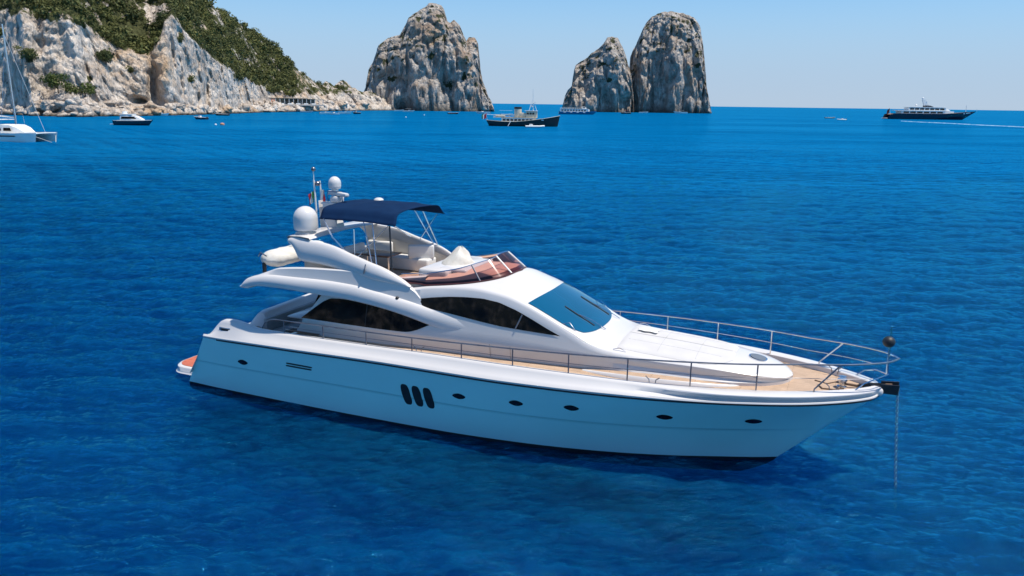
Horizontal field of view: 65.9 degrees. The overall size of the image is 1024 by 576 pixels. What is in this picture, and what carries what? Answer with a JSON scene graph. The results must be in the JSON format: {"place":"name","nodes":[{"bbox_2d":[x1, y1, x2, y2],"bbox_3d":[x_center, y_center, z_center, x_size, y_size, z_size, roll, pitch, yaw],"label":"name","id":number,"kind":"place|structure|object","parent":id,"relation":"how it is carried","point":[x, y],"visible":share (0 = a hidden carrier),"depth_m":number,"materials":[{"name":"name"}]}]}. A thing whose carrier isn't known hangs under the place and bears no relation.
{"place":"outdoors","nodes":[
{"label":"outdoors","id":0,"kind":"place"},
{"bbox_2d":[0,0,391,116],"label":"headland","id":1,"kind":"structure","parent":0,"point":[164,69],"depth_m":464.00,"materials":[{"name":"stone"}]},
{"bbox_2d":[12,45,38,61],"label":"bush","id":2,"kind":"object","parent":1,"relation":"on","point":[31,52],"visible":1,"depth_m":408.48,"materials":[{"name":"green plant"}]},
{"bbox_2d":[37,72,73,93],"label":"bush","id":3,"kind":"object","parent":1,"relation":"on","point":[52,80],"visible":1,"depth_m":408.69,"materials":[{"name":"green plant"}]},
{"bbox_2d":[63,82,96,96],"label":"bush","id":4,"kind":"object","parent":1,"relation":"on","point":[88,88],"visible":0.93,"depth_m":415.21,"materials":[{"name":"green plant"}]},
{"bbox_2d":[94,50,111,64],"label":"bush","id":5,"kind":"object","parent":1,"relation":"on","point":[103,57],"visible":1,"depth_m":438.30,"materials":[{"name":"green plant"}]},
{"bbox_2d":[104,33,126,48],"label":"bush","id":6,"kind":"object","parent":1,"relation":"on","point":[114,38],"visible":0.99,"depth_m":456.53,"materials":[{"name":"green plant"}]},
{"bbox_2d":[0,0,348,95],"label":"hillside scrub","id":7,"kind":"object","parent":1,"relation":"on","point":[146,43],"visible":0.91,"depth_m":539.30,"materials":[{"name":"green plant"}]},
{"bbox_2d":[0,94,369,116],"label":"shore rocks","id":8,"kind":"object","parent":1,"relation":"on","point":[74,106],"visible":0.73,"depth_m":435.20,"materials":[{"name":"stone"}]},
{"bbox_2d":[269,97,323,105],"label":"beach pavilion","id":9,"kind":"structure","parent":1,"relation":"on","point":[307,102],"depth_m":696.29,"materials":[{"name":"concrete"}]},
{"bbox_2d":[287,307,311,318],"bbox_3d":[-6.860,1.161,26.922,0.750,0.725,1.500,6,14,23],"label":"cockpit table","id":10,"kind":"object","parent":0,"point":[300,314],"visible":0.23,"depth_m":26.48,"materials":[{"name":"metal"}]},
{"bbox_2d":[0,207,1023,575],"bbox_3d":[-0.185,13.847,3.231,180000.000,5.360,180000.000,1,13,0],"label":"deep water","id":11,"kind":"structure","parent":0,"point":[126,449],"depth_m":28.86,"materials":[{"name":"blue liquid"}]},
{"bbox_2d":[0,103,1023,297],"bbox_3d":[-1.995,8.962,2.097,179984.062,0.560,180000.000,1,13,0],"label":"sea water","id":12,"kind":"structure","parent":0,"point":[780,162],"depth_m":122.97,"materials":[{"name":"blue liquid"}]},
{"bbox_2d":[0,24,56,141],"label":"sailing catamaran","id":13,"kind":"object","parent":12,"relation":"on","point":[15,132],"visible":0.88,"depth_m":167.16,"materials":[{"name":"white paint"}]},
{"bbox_2d":[112,108,152,124],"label":"motor cruiser","id":14,"kind":"object","parent":12,"relation":"on","point":[129,119],"visible":0.94,"depth_m":278.21,"materials":[{"name":"paint"}]},
{"bbox_2d":[194,115,208,119],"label":"boat","id":15,"kind":"object","parent":12,"relation":"on","point":[201,117],"visible":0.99,"depth_m":373.26,"materials":[{"name":"paint"}]},
{"bbox_2d":[215,113,229,115],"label":"boat","id":16,"kind":"object","parent":12,"relation":"on","point":[218,114],"visible":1,"depth_m":472.78,"materials":[{"name":"black paint"}]},
{"bbox_2d":[364,3,493,111],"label":"sea stack","id":17,"kind":"object","parent":12,"relation":"in","point":[427,58],"visible":0.86,"depth_m":888.46,"materials":[{"name":"grey stone"}]},
{"bbox_2d":[482,99,559,126],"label":"boat","id":18,"kind":"object","parent":12,"relation":"on","point":[519,118],"visible":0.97,"depth_m":330.14,"materials":[{"name":"black paint"}]},
{"bbox_2d":[525,124,544,126],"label":"tender","id":19,"kind":"object","parent":12,"relation":"on","point":[530,125],"visible":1,"depth_m":315.75,"materials":[{"name":"white paint"}]},
{"bbox_2d":[176,167,899,470],"bbox_3d":[-0.494,0.687,23.742,22.090,8.051,5.772,6,14,23],"label":"motor yacht","id":20,"kind":"object","parent":12,"relation":"on","point":[503,351],"visible":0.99,"depth_m":22.00,"materials":[{"name":"paint"}]},
{"bbox_2d":[258,240,321,272],"bbox_3d":[-7.216,-1.095,26.333,1.040,0.697,2.920,6,14,23],"label":"covered dinghy","id":21,"kind":"object","parent":20,"relation":"on","point":[281,256],"visible":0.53,"depth_m":25.22,"materials":[{"name":"fabric"}]},
{"bbox_2d":[302,298,427,331],"bbox_3d":[-4.402,0.769,23.334,4.400,0.734,0.155,6,14,23],"label":"saloon window","id":22,"kind":"structure","parent":20,"relation":"in","point":[343,311],"depth_m":23.36,"materials":[{"name":"black glass"}]},
{"bbox_2d":[352,249,401,270],"bbox_3d":[-4.342,-0.818,25.513,1.350,0.665,0.850,6,14,23],"label":"table","id":23,"kind":"object","parent":20,"relation":"on","point":[379,253],"visible":0.74,"depth_m":25.32,"materials":[{"name":"brown wood"}]},
{"bbox_2d":[421,297,558,335],"bbox_3d":[-0.942,0.684,21.996,4.803,0.791,0.144,6,14,21],"label":"upper window","id":24,"kind":"structure","parent":20,"relation":"in","point":[478,309],"depth_m":21.91,"materials":[{"name":"black glass"}]},
{"bbox_2d":[638,327,658,332],"bbox_3d":[3.854,1.149,22.248,0.589,0.100,0.460,6,14,23],"label":"deck hatch","id":25,"kind":"object","parent":20,"relation":"on","point":[650,329],"visible":1,"depth_m":22.16,"materials":[{"name":"plastic"}]},
{"bbox_2d":[894,389,899,509],"bbox_3d":[9.617,4.030,19.744,0.087,3.072,0.563,-1,13,-8],"label":"anchor chain","id":26,"kind":"object","parent":20,"relation":"hanging from","point":[895,461],"visible":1,"depth_m":19.77,"materials":[{"name":"metal"}]},
{"bbox_2d":[558,107,596,114],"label":"excursion boat","id":27,"kind":"object","parent":12,"relation":"on","point":[583,110],"visible":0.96,"depth_m":756.56,"materials":[{"name":"blue paint"}]},
{"bbox_2d":[562,37,633,111],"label":"sea stack","id":28,"kind":"object","parent":12,"relation":"in","point":[602,80],"visible":0.9,"depth_m":1025.46,"materials":[{"name":"grey stone"}]},
{"bbox_2d":[629,11,711,112],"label":"sea stack","id":29,"kind":"object","parent":12,"relation":"in","point":[667,66],"visible":0.91,"depth_m":1038.41,"materials":[{"name":"grey stone"}]},
{"bbox_2d":[882,97,976,119],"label":"superyacht","id":30,"kind":"object","parent":12,"relation":"on","point":[926,111],"visible":0.92,"depth_m":724.72,"materials":[{"name":"paint"}]},
{"bbox_2d":[906,121,1018,126],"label":"wake","id":31,"kind":"object","parent":12,"relation":"on","point":[967,124],"visible":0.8,"depth_m":502.76,"materials":[{"name":"liquid"}]},
{"bbox_2d":[213,0,1023,110],"label":"sky","id":32,"kind":"structure","parent":0,"point":[868,54],"materials":[{"name":"blue"}]}
]}

